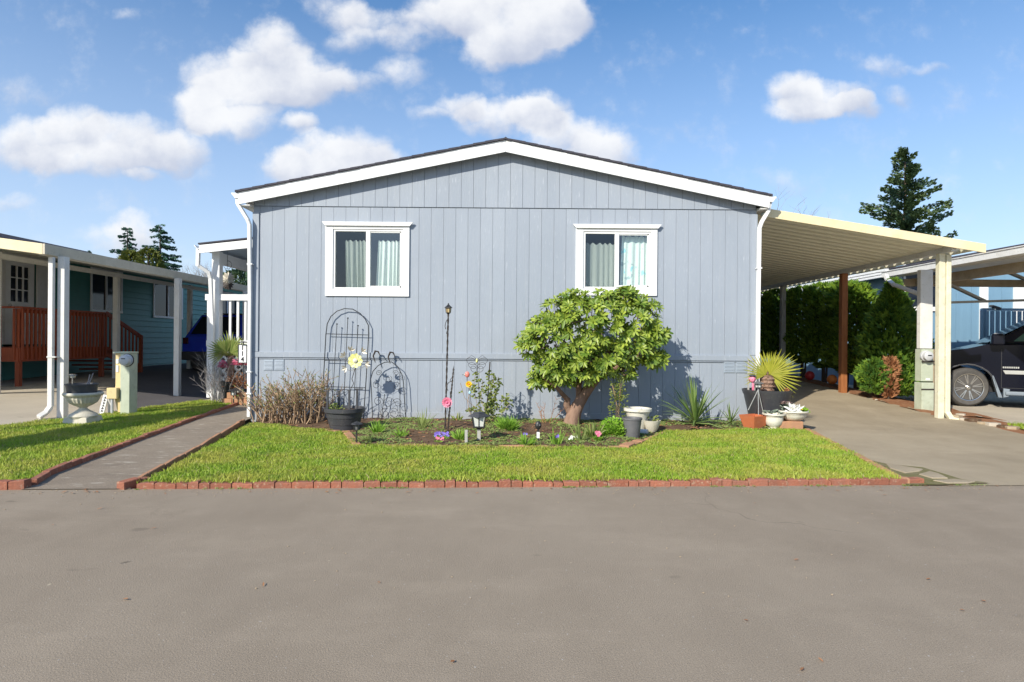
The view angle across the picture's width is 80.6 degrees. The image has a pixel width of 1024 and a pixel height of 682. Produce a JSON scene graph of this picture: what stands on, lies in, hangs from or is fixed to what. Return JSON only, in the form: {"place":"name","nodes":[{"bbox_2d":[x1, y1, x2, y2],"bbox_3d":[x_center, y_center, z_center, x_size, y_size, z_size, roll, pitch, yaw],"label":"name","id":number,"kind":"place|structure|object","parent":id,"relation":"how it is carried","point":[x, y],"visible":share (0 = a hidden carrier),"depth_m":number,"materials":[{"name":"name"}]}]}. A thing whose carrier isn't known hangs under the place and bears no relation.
{"place":"outdoors","nodes":[
{"label":"outdoors","id":0,"kind":"place"},
{"bbox_2d":[0,363,222,424],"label":"concrete slab","id":1,"kind":"structure","parent":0,"point":[26,401],"depth_m":11.75,"materials":[{"name":"beige concrete"}]},
{"bbox_2d":[1,306,142,386],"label":"entry deck","id":2,"kind":"structure","parent":1,"relation":"on","point":[19,353],"depth_m":14.53,"materials":[{"name":"red wood"}]},
{"bbox_2d":[0,238,247,418],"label":"patio carport","id":3,"kind":"object","parent":1,"relation":"on","point":[64,257],"visible":0.73,"depth_m":11.58,"materials":[{"name":"beige paint"}]},
{"bbox_2d":[0,399,230,479],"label":"side lawn","id":4,"kind":"structure","parent":0,"point":[56,453],"depth_m":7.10,"materials":[{"name":"green plant"}]},
{"bbox_2d":[62,391,103,423],"bbox_3d":[-6.553,1.038,9.220,0.530,0.518,0.530,0,0,0],"label":"stone urn","id":5,"kind":"object","parent":4,"relation":"on","point":[82,413],"visible":0.93,"depth_m":9.07,"materials":[{"name":"white stone"}]},
{"bbox_2d":[64,383,99,392],"bbox_3d":[-6.570,0.729,9.220,0.444,0.157,0.444,0,0,0],"label":"nursery pot","id":6,"kind":"object","parent":5,"relation":"on","point":[81,388],"visible":0.84,"depth_m":9.07,"materials":[{"name":"grey plastic"}]},
{"bbox_2d":[99,394,110,413],"bbox_3d":[-6.995,1.100,10.446,0.176,0.371,0.227,0,0,0],"label":"lawn sign","id":7,"kind":"object","parent":4,"relation":"on","point":[105,401],"visible":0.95,"depth_m":10.34,"materials":[{"name":"white plastic"}]},
{"bbox_2d":[107,352,138,413],"bbox_3d":[-6.628,0.741,10.290,0.440,1.113,0.381,0,0,0],"label":"meter post","id":8,"kind":"object","parent":4,"relation":"on","point":[123,393],"visible":0.88,"depth_m":10.25,"materials":[{"name":"beige metal"}]},
{"bbox_2d":[190,349,246,401],"bbox_3d":[-5.865,0.710,12.465,1.878,1.154,1.120,0,0,0],"label":"bare shrub","id":9,"kind":"object","parent":4,"relation":"on","point":[213,385],"visible":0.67,"depth_m":12.29,"materials":[{"name":"grey plant"}]},
{"bbox_2d":[222,392,246,404],"bbox_3d":[-5.244,1.163,12.140,1.140,0.250,0.120,0,0,0],"label":"block planter","id":10,"kind":"object","parent":4,"relation":"on","point":[229,399],"visible":0.27,"depth_m":12.09,"materials":[{"name":"orange brick"}]},
{"bbox_2d":[25,405,250,488],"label":"path","id":11,"kind":"structure","parent":0,"point":[110,470],"depth_m":6.74,"materials":[{"name":"grey concrete"}]},
{"bbox_2d":[31,402,237,484],"bbox_3d":[-5.012,1.271,9.077,0.177,0.098,7.527,0,0,-10],"label":"brick edging","id":12,"kind":"object","parent":11,"relation":"on","point":[45,474],"visible":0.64,"depth_m":6.95,"materials":[{"name":"red brick"}]},
{"bbox_2d":[138,419,244,476],"bbox_3d":[-3.871,1.288,7.656,0.086,0.083,4.281,0,0,-12],"label":"brick edging","id":13,"kind":"object","parent":11,"relation":"on","point":[207,442],"visible":0.84,"depth_m":6.99,"materials":[{"name":"red brick"}]},
{"bbox_2d":[238,341,246,405],"bbox_3d":[-5.308,0.645,11.900,0.200,1.285,0.200,0,0,0],"label":"house number sign","id":14,"kind":"object","parent":11,"relation":"on","point":[242,353],"visible":0.93,"depth_m":11.88,"materials":[{"name":"white metal"}]},
{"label":"planter soil","id":15,"kind":"object","parent":11,"relation":"on","visible":0},
{"bbox_2d":[220,381,239,397],"bbox_3d":[-5.785,0.994,12.400,0.380,0.340,0.380,0,0,0],"label":"planter pot","id":16,"kind":"object","parent":15,"relation":"on","point":[227,387],"visible":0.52,"depth_m":12.24,"materials":[{"name":"black metal"}]},
{"bbox_2d":[206,331,246,381],"bbox_3d":[-5.808,0.320,12.321,0.806,1.086,0.632,0,0,-27],"label":"potted fan palm","id":17,"kind":"object","parent":16,"relation":"in","point":[228,347],"visible":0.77,"depth_m":12.27,"materials":[{"name":"green plant"}]},
{"bbox_2d":[224,371,246,388],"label":"dried plant","id":18,"kind":"object","parent":16,"relation":"in","point":[240,382],"visible":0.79,"depth_m":12.27,"materials":[{"name":"brown plant"}]},
{"bbox_2d":[137,361,246,408],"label":"driveway","id":19,"kind":"structure","parent":0,"point":[155,384],"depth_m":14.84,"materials":[{"name":"concrete"}]},
{"bbox_2d":[181,313,252,368],"bbox_3d":[-9.071,0.037,20.555,1.920,1.810,4.690,0,0,0],"label":"parked car","id":20,"kind":"object","parent":19,"relation":"on","point":[194,340],"visible":0.21,"depth_m":18.43,"materials":[{"name":"blue paint"}]},
{"bbox_2d":[231,137,776,421],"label":"manufactured house","id":21,"kind":"structure","parent":0,"point":[494,243],"depth_m":10.00,"materials":[{"name":"grey"}]},
{"bbox_2d":[322,221,412,296],"bbox_3d":[-2.387,-1.353,10.056,1.505,1.224,0.236,0,0,0],"label":"window","id":22,"kind":"structure","parent":21,"relation":"in","point":[392,278],"depth_m":9.99,"materials":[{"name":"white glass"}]},
{"bbox_2d":[573,224,660,295],"bbox_3d":[1.733,-1.338,10.049,1.465,1.174,0.221,0,0,0],"label":"window","id":23,"kind":"structure","parent":21,"relation":"in","point":[638,254],"depth_m":10.02,"materials":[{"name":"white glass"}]},
{"bbox_2d":[0,485,1023,681],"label":"road","id":24,"kind":"structure","parent":0,"point":[579,596],"depth_m":3.29,"materials":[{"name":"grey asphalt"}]},
{"bbox_2d":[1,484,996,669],"bbox_3d":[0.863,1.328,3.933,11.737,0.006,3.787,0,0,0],"label":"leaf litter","id":25,"kind":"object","parent":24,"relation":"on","point":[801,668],"visible":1,"depth_m":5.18,"materials":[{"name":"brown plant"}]},
{"bbox_2d":[134,484,986,489],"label":"edge weeds","id":26,"kind":"object","parent":24,"relation":"on","point":[589,486],"visible":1,"depth_m":5.50,"materials":[{"name":"green plant"}]},
{"bbox_2d":[0,0,1023,286],"label":"sky","id":27,"kind":"structure","parent":0,"point":[138,115],"materials":[{"name":"blue"}]},
{"bbox_2d":[257,415,768,446],"bbox_3d":[-0.040,1.248,8.745,8.260,0.150,2.590,0,0,0],"label":"garden bed","id":28,"kind":"object","parent":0,"point":[430,438],"visible":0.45,"depth_m":8.53,"materials":[{"name":"soil"}]},
{"bbox_2d":[232,381,291,423],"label":"dried shrub","id":29,"kind":"object","parent":28,"relation":"on","point":[261,407],"visible":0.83,"depth_m":9.38,"materials":[{"name":"brown plant"}]},
{"bbox_2d":[262,370,324,423],"bbox_3d":[-3.419,0.851,9.529,1.018,0.856,1.330,0,0,-23],"label":"dried shrub","id":30,"kind":"object","parent":28,"relation":"on","point":[285,417],"visible":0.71,"depth_m":9.35,"materials":[{"name":"brown plant"}]},
{"bbox_2d":[260,368,346,423],"bbox_3d":[-3.200,0.834,9.434,1.212,0.892,0.862,0,0,0],"label":"dried shrub","id":31,"kind":"object","parent":28,"relation":"on","point":[318,412],"visible":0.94,"depth_m":9.32,"materials":[{"name":"brown plant"}]},
{"bbox_2d":[324,405,364,430],"bbox_3d":[-2.442,1.131,8.800,0.584,0.320,0.584,0,0,0],"label":"barrel planter","id":32,"kind":"object","parent":28,"relation":"on","point":[341,419],"visible":0.87,"depth_m":8.60,"materials":[{"name":"grey plastic"}]},
{"bbox_2d":[323,388,362,409],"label":"black stakes","id":33,"kind":"object","parent":32,"relation":"on","point":[327,397],"visible":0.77,"depth_m":8.68,"materials":[{"name":"grey plastic"}]},
{"bbox_2d":[322,308,368,418],"bbox_3d":[-2.751,0.413,9.923,0.789,1.908,0.039,0,0,0],"label":"arched trellis","id":34,"kind":"object","parent":28,"relation":"on","point":[354,387],"visible":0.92,"depth_m":9.92,"materials":[{"name":"black metal"}]},
{"bbox_2d":[339,346,369,389],"bbox_3d":[-2.464,0.688,9.433,0.489,1.221,0.046,0,0,0],"label":"metal flower stake","id":35,"kind":"object","parent":28,"relation":"on","point":[355,360],"visible":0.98,"depth_m":9.44,"materials":[{"name":"yellow metal"}]},
{"bbox_2d":[368,418,387,432],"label":"bulb leaves","id":36,"kind":"object","parent":28,"relation":"on","point":[379,428],"visible":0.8,"depth_m":8.39,"materials":[{"name":"green plant"}]},
{"bbox_2d":[370,350,405,418],"bbox_3d":[-2.022,0.756,9.881,0.599,1.205,0.034,0,0,0],"label":"scroll trellis","id":37,"kind":"object","parent":28,"relation":"on","point":[375,351],"visible":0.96,"depth_m":9.88,"materials":[{"name":"black metal"}]},
{"bbox_2d":[413,408,436,427],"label":"bulb leaves","id":38,"kind":"object","parent":28,"relation":"on","point":[422,422],"visible":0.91,"depth_m":8.65,"materials":[{"name":"green plant"}]},
{"bbox_2d":[444,303,451,428],"bbox_3d":[-0.892,0.382,8.400,0.112,1.825,0.097,0,0,0],"label":"garden lamp post","id":39,"kind":"object","parent":28,"relation":"on","point":[448,307],"visible":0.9,"depth_m":8.39,"materials":[{"name":"metal"}]},
{"bbox_2d":[450,428,470,439],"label":"bulb leaves","id":40,"kind":"object","parent":28,"relation":"on","point":[459,436],"visible":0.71,"depth_m":7.88,"materials":[{"name":"green plant"}]},
{"bbox_2d":[468,411,489,439],"bbox_3d":[-0.428,1.124,7.850,0.243,0.404,0.243,0,0,33],"label":"solar lantern","id":41,"kind":"object","parent":28,"relation":"on","point":[479,419],"visible":0.97,"depth_m":7.78,"materials":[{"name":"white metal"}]},
{"bbox_2d":[459,362,512,420],"bbox_3d":[-0.402,0.782,9.352,0.864,0.920,0.245,0,0,0],"label":"climbing rose","id":42,"kind":"object","parent":28,"relation":"on","point":[489,406],"visible":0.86,"depth_m":9.34,"materials":[{"name":"plant"}]},
{"bbox_2d":[274,418,737,443],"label":"dead leaves","id":43,"kind":"object","parent":28,"relation":"on","point":[525,428],"visible":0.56,"depth_m":8.78,"materials":[{"name":"brown plant"}]},
{"bbox_2d":[491,414,523,430],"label":"grass clump","id":44,"kind":"object","parent":28,"relation":"on","point":[509,423],"visible":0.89,"depth_m":8.57,"materials":[{"name":"green plant"}]},
{"bbox_2d":[514,433,537,445],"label":"bulb leaves","id":45,"kind":"object","parent":28,"relation":"on","point":[523,441],"visible":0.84,"depth_m":7.53,"materials":[{"name":"green plant"}]},
{"bbox_2d":[351,417,769,445],"bbox_3d":[0.831,1.256,8.731,6.226,0.158,2.561,0,0,0],"label":"ground cover","id":46,"kind":"object","parent":28,"relation":"on","point":[400,425],"visible":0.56,"depth_m":8.36,"materials":[{"name":"green plant"}]},
{"bbox_2d":[568,417,588,440],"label":"bulb leaves","id":47,"kind":"object","parent":28,"relation":"on","point":[578,434],"visible":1,"depth_m":7.67,"materials":[{"name":"green plant"}]},
{"bbox_2d":[513,284,673,424],"bbox_3d":[1.197,0.265,9.126,2.434,2.268,1.243,0,0,0],"label":"rhododendron","id":48,"kind":"object","parent":28,"relation":"on","point":[565,364],"visible":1,"depth_m":8.84,"materials":[{"name":"green plant"}]},
{"bbox_2d":[581,422,605,437],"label":"leafy plant","id":49,"kind":"object","parent":28,"relation":"on","point":[591,432],"visible":0.76,"depth_m":7.92,"materials":[{"name":"green plant"}]},
{"bbox_2d":[596,416,625,436],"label":"bright herb","id":50,"kind":"object","parent":28,"relation":"on","point":[612,428],"visible":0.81,"depth_m":8.11,"materials":[{"name":"green plant"}]},
{"bbox_2d":[607,369,629,417],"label":"climbing shrub","id":51,"kind":"object","parent":28,"relation":"on","point":[619,392],"visible":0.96,"depth_m":8.84,"materials":[{"name":"green plant"}]},
{"bbox_2d":[622,416,641,438],"bbox_3d":[1.612,1.165,8.100,0.270,0.275,0.270,0,0,0],"label":"grey nursery pot","id":52,"kind":"object","parent":28,"relation":"on","point":[632,425],"visible":0.82,"depth_m":8.01,"materials":[{"name":"plastic"}]},
{"bbox_2d":[624,407,651,428],"bbox_3d":[1.813,1.129,8.700,0.400,0.330,0.400,0,0,0],"label":"white fluted pot","id":53,"kind":"object","parent":28,"relation":"on","point":[643,412],"visible":0.69,"depth_m":8.57,"materials":[{"name":"ceramic"}]},
{"bbox_2d":[644,419,660,431],"bbox_3d":[1.996,1.214,8.620,0.260,0.165,0.260,0,0,0],"label":"shallow bowl pot","id":54,"kind":"object","parent":28,"relation":"on","point":[651,426],"visible":0.92,"depth_m":8.53,"materials":[{"name":"ceramic"}]},
{"bbox_2d":[662,375,732,428],"bbox_3d":[2.883,1.022,9.442,1.385,1.139,1.243,0,0,-22],"label":"yucca plant","id":55,"kind":"object","parent":28,"relation":"on","point":[697,410],"visible":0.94,"depth_m":9.32,"materials":[{"name":"green plant"}]},
{"bbox_2d":[718,403,742,426],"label":"cabbage palm","id":56,"kind":"object","parent":28,"relation":"on","point":[730,418],"visible":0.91,"depth_m":9.32,"materials":[{"name":"green plant"}]},
{"bbox_2d":[739,414,765,428],"bbox_3d":[3.671,1.227,9.150,0.310,0.205,0.310,0,0,-24],"label":"terracotta pot","id":57,"kind":"object","parent":28,"relation":"on","point":[752,421],"visible":0.9,"depth_m":9.05,"materials":[{"name":"orange ceramic"}]},
{"bbox_2d":[742,388,792,425],"bbox_3d":[4.013,1.042,9.500,0.750,0.560,0.750,0,0,0],"label":"plant pot","id":58,"kind":"object","parent":28,"relation":"on","point":[771,400],"visible":0.63,"depth_m":9.23,"materials":[{"name":"grey plastic"}]},
{"bbox_2d":[744,349,801,392],"bbox_3d":[4.060,0.536,9.457,0.953,0.844,0.484,0,0,0],"label":"yellow fan palm","id":59,"kind":"object","parent":58,"relation":"in","point":[772,366],"visible":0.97,"depth_m":9.41,"materials":[{"name":"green plant"}]},
{"bbox_2d":[762,412,785,428],"bbox_3d":[3.940,1.207,9.080,0.330,0.240,0.330,0,0,0],"label":"white footed pot","id":60,"kind":"object","parent":28,"relation":"on","point":[774,420],"visible":0.74,"depth_m":8.97,"materials":[{"name":"ceramic"}]},
{"bbox_2d":[778,419,802,429],"bbox_3d":[4.171,1.282,9.145,0.342,0.162,0.310,0,0,0],"label":"brick slab","id":61,"kind":"object","parent":28,"relation":"on","point":[787,424],"depth_m":8.99,"materials":[{"name":"brick"}]},
{"bbox_2d":[778,410,808,420],"bbox_3d":[4.255,1.124,9.150,0.450,0.150,0.450,0,0,0],"label":"white bowl planter","id":62,"kind":"object","parent":61,"relation":"on","point":[793,416],"visible":0.78,"depth_m":8.99,"materials":[{"name":"ceramic"}]},
{"bbox_2d":[145,422,899,481],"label":"lawn","id":63,"kind":"structure","parent":0,"point":[505,469],"depth_m":6.34,"materials":[{"name":"green plant"}]},
{"bbox_2d":[215,384,976,486],"bbox_3d":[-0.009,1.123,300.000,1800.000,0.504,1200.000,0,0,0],"label":"ground","id":64,"kind":"structure","parent":0,"point":[247,421],"depth_m":9.57,"materials":[{"name":"soil"}]},
{"bbox_2d":[0,478,31,489],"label":"brick edging","id":65,"kind":"object","parent":64,"relation":"on","point":[16,484],"visible":0.77,"depth_m":5.25,"materials":[{"name":"red brick"}]},
{"bbox_2d":[0,233,242,380],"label":"teal house","id":66,"kind":"structure","parent":64,"relation":"on","point":[147,310],"depth_m":17.83,"materials":[{"name":"teal wood"}]},
{"bbox_2d":[5,260,33,343],"bbox_3d":[-12.160,-0.957,14.935,0.125,2.080,0.870,0,0,0],"label":"door","id":67,"kind":"structure","parent":66,"relation":"in","point":[19,284],"depth_m":14.85,"materials":[{"name":"white wood"}]},
{"bbox_2d":[90,267,122,313],"bbox_3d":[-12.163,-1.497,18.100,0.070,1.280,1.440,0,0,0],"label":"window","id":68,"kind":"structure","parent":66,"relation":"in","point":[101,286],"depth_m":17.96,"materials":[{"name":"white glass"}]},
{"bbox_2d":[153,283,182,318],"bbox_3d":[-12.164,-1.417,21.350,0.070,1.240,1.840,0,0,0],"label":"window","id":69,"kind":"structure","parent":66,"relation":"in","point":[163,295],"depth_m":21.11,"materials":[{"name":"white glass"}]},
{"bbox_2d":[223,301,236,312],"bbox_3d":[-12.164,-1.417,25.800,0.070,1.240,1.740,0,0,0],"label":"window","id":70,"kind":"structure","parent":66,"relation":"in","point":[225,303],"depth_m":25.94,"materials":[{"name":"white glass"}]},
{"bbox_2d":[109,227,137,255],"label":"spruce tree","id":71,"kind":"object","parent":64,"relation":"on","point":[127,246],"visible":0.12,"depth_m":49.95,"materials":[{"name":"green plant"}]},
{"bbox_2d":[116,249,143,263],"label":"golden conifer","id":72,"kind":"object","parent":64,"relation":"on","point":[132,257],"visible":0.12,"depth_m":35.70,"materials":[{"name":"green plant"}]},
{"bbox_2d":[117,476,150,489],"bbox_3d":[-3.390,1.281,5.427,0.098,0.104,0.285,0,0,20],"label":"corner brick","id":73,"kind":"object","parent":64,"relation":"on","point":[130,483],"visible":0.66,"depth_m":5.34,"materials":[{"name":"red brick"}]},
{"bbox_2d":[131,246,166,268],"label":"golden conifer","id":74,"kind":"object","parent":64,"relation":"on","point":[143,253],"visible":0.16,"depth_m":35.77,"materials":[{"name":"green plant"}]},
{"bbox_2d":[141,224,182,270],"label":"spruce tree","id":75,"kind":"object","parent":64,"relation":"on","point":[166,258],"visible":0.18,"depth_m":49.99,"materials":[{"name":"green plant"}]},
{"bbox_2d":[194,238,247,400],"bbox_3d":[-5.455,-0.502,15.065,2.357,3.577,5.070,0,0,0],"label":"covered porch","id":76,"kind":"object","parent":64,"relation":"on","point":[235,250],"visible":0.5,"depth_m":12.92,"materials":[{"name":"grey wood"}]},
{"bbox_2d":[223,254,234,289],"bbox_3d":[-6.269,-1.570,13.315,0.334,0.901,0.040,0,0,0],"label":"hanging wind spinner","id":77,"kind":"object","parent":76,"relation":"hanging from","point":[228,279],"visible":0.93,"depth_m":13.31,"materials":[{"name":"white metal"}]},
{"bbox_2d":[223,268,247,285],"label":"broadleaf tree","id":78,"kind":"object","parent":64,"relation":"on","point":[242,277],"visible":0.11,"depth_m":44.42,"materials":[{"name":"green plant"}]},
{"bbox_2d":[325,429,360,444],"bbox_3d":[-2.199,1.290,8.038,0.277,0.105,1.457,0,0,-31],"label":"bed edging","id":79,"kind":"object","parent":64,"relation":"on","point":[348,432],"visible":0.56,"depth_m":8.00,"materials":[{"name":"beige brick"}]},
{"bbox_2d":[377,444,624,448],"bbox_3d":[-0.257,1.312,7.366,3.263,0.092,0.080,0,0,0],"label":"bed edging","id":80,"kind":"object","parent":64,"relation":"on","point":[514,445],"visible":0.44,"depth_m":7.34,"materials":[{"name":"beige brick"}]},
{"bbox_2d":[137,477,923,488],"bbox_3d":[0.300,1.315,5.551,7.225,0.095,0.112,0,0,-3],"label":"brick edging","id":81,"kind":"object","parent":64,"relation":"on","point":[508,482],"visible":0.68,"depth_m":5.50,"materials":[{"name":"red brick"}]},
{"bbox_2d":[137,471,900,483],"bbox_3d":[0.196,1.248,5.575,7.034,0.078,0.198,0,0,-3],"label":"grass fringe","id":82,"kind":"object","parent":81,"relation":"on","point":[332,478],"depth_m":5.56,"materials":[{"name":"green plant"}]},
{"bbox_2d":[619,439,645,447],"bbox_3d":[1.516,1.318,7.585,0.137,0.108,0.543,0,0,34],"label":"bed edging","id":83,"kind":"object","parent":64,"relation":"on","point":[632,443],"visible":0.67,"depth_m":7.52,"materials":[{"name":"orange brick"}]},
{"bbox_2d":[805,428,909,482],"bbox_3d":[4.066,1.345,7.374,0.082,0.096,3.398,0,0,12],"label":"brick edging","id":84,"kind":"object","parent":64,"relation":"on","point":[858,455],"visible":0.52,"depth_m":6.68,"materials":[{"name":"red brick"}]},
{"bbox_2d":[760,244,1023,391],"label":"blue house","id":85,"kind":"structure","parent":64,"relation":"on","point":[965,324],"depth_m":16.00,"materials":[{"name":"blue wood"}]},
{"bbox_2d":[903,259,935,310],"bbox_3d":[10.988,-1.603,15.973,1.250,1.619,0.047,0,0,0],"label":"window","id":86,"kind":"structure","parent":85,"relation":"in","point":[913,297],"depth_m":15.99,"materials":[{"name":"glass"}]},
{"bbox_2d":[849,146,957,275],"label":"fir tree","id":87,"kind":"object","parent":64,"relation":"on","point":[906,220],"visible":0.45,"depth_m":59.37,"materials":[{"name":"green plant"}]},
{"bbox_2d":[768,372,995,418],"bbox_3d":[8.416,1.115,16.200,1.950,0.507,11.600,0,0,0],"label":"mulch strip","id":88,"kind":"object","parent":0,"point":[902,402],"visible":0.49,"depth_m":12.71,"materials":[{"name":"brown soil"}]},
{"bbox_2d":[760,288,799,371],"bbox_3d":[7.795,-0.318,17.605,1.398,2.545,1.172,0,0,0],"label":"arborvitae","id":89,"kind":"object","parent":88,"relation":"on","point":[769,312],"visible":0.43,"depth_m":17.43,"materials":[{"name":"green plant"}]},
{"bbox_2d":[776,284,821,377],"bbox_3d":[7.976,-0.288,16.617,1.324,2.600,1.133,0,0,0],"label":"arborvitae","id":90,"kind":"object","parent":88,"relation":"on","point":[793,295],"visible":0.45,"depth_m":16.45,"materials":[{"name":"green plant"}]},
{"bbox_2d":[796,281,836,382],"bbox_3d":[8.220,-0.258,15.864,1.407,2.740,1.187,0,0,0],"label":"arborvitae","id":91,"kind":"object","parent":88,"relation":"on","point":[809,335],"visible":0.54,"depth_m":15.82,"materials":[{"name":"green plant"}]},
{"bbox_2d":[817,278,870,386],"bbox_3d":[8.393,-0.199,15.225,1.402,2.783,1.177,0,0,0],"label":"arborvitae","id":92,"kind":"object","parent":88,"relation":"on","point":[826,335],"visible":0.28,"depth_m":15.20,"materials":[{"name":"green plant"}]},
{"bbox_2d":[827,280,881,388],"bbox_3d":[8.248,-0.156,14.487,1.289,2.695,1.085,0,0,0],"label":"arborvitae","id":93,"kind":"object","parent":88,"relation":"on","point":[868,291],"visible":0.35,"depth_m":14.30,"materials":[{"name":"green plant"}]},
{"bbox_2d":[852,355,926,398],"bbox_3d":[7.912,0.755,12.592,1.557,0.966,0.794,0,0,0],"label":"browned shrub","id":94,"kind":"object","parent":88,"relation":"on","point":[887,383],"visible":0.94,"depth_m":12.41,"materials":[{"name":"green plant"}]},
{"bbox_2d":[852,276,934,383],"bbox_3d":[8.184,-0.087,12.958,1.649,2.656,1.488,0,0,0],"label":"bushy conifer","id":95,"kind":"object","parent":88,"relation":"on","point":[890,317],"visible":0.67,"depth_m":12.74,"materials":[{"name":"green plant"}]},
{"bbox_2d":[914,270,934,410],"bbox_3d":[7.719,-0.010,11.213,0.315,2.636,0.315,0,0,0],"label":"post","id":96,"kind":"object","parent":88,"relation":"on","point":[924,371],"visible":0.89,"depth_m":11.25,"materials":[{"name":"white metal"}]},
{"bbox_2d":[775,377,1023,485],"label":"driveway","id":97,"kind":"structure","parent":0,"point":[881,431],"depth_m":8.64,"materials":[{"name":"concrete"}]},
{"bbox_2d":[758,207,985,419],"bbox_3d":[6.054,-0.428,15.793,3.700,3.607,11.445,0,0,0],"label":"side carport","id":98,"kind":"object","parent":97,"relation":"on","point":[798,249],"visible":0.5,"depth_m":11.14,"materials":[{"name":"beige paint"}]},
{"bbox_2d":[886,463,922,472],"bbox_3d":[4.073,1.351,6.372,0.353,0.024,0.378,0,0,-35],"label":"flagstone","id":99,"kind":"object","parent":97,"relation":"on","point":[904,469],"visible":0.93,"depth_m":6.34,"materials":[{"name":"stone"}]},
{"bbox_2d":[874,461,986,484],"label":"mossy verge","id":100,"kind":"structure","parent":97,"relation":"on","point":[928,481],"depth_m":6.00,"materials":[{"name":"soil"}]},
{"bbox_2d":[919,471,947,478],"bbox_3d":[4.224,1.352,6.077,0.232,0.024,0.327,0,0,0],"label":"flagstone","id":101,"kind":"object","parent":97,"relation":"on","point":[932,475],"visible":0.93,"depth_m":6.01,"materials":[{"name":"stone"}]},
{"bbox_2d":[933,479,975,482],"bbox_3d":[4.263,1.353,5.804,0.389,0.022,0.177,0,0,0],"label":"flagstone","id":102,"kind":"object","parent":97,"relation":"on","point":[954,481],"visible":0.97,"depth_m":5.78,"materials":[{"name":"stone"}]},
{"bbox_2d":[827,382,1023,423],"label":"neighbour driveway","id":103,"kind":"structure","parent":0,"point":[1010,408],"depth_m":12.43,"materials":[{"name":"concrete"}]},
{"bbox_2d":[881,245,1023,303],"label":"neighbour carport","id":104,"kind":"object","parent":103,"relation":"on","point":[968,271],"visible":0.86,"depth_m":12.21,"materials":[{"name":"white metal"}]},
{"bbox_2d":[934,320,1023,405],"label":"pickup truck","id":105,"kind":"object","parent":103,"relation":"on","point":[995,361],"visible":0.79,"depth_m":12.43,"materials":[{"name":"black paint"}]},
{"bbox_2d":[980,308,1023,339],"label":"blue porch railing","id":106,"kind":"object","parent":103,"relation":"on","point":[984,322],"visible":0.45,"depth_m":14.94,"materials":[{"name":"wood"}]},
{"bbox_2d":[963,417,1023,433],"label":"dirt border","id":107,"kind":"object","parent":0,"point":[1020,431],"visible":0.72,"depth_m":10.09,"materials":[{"name":"brown soil"}]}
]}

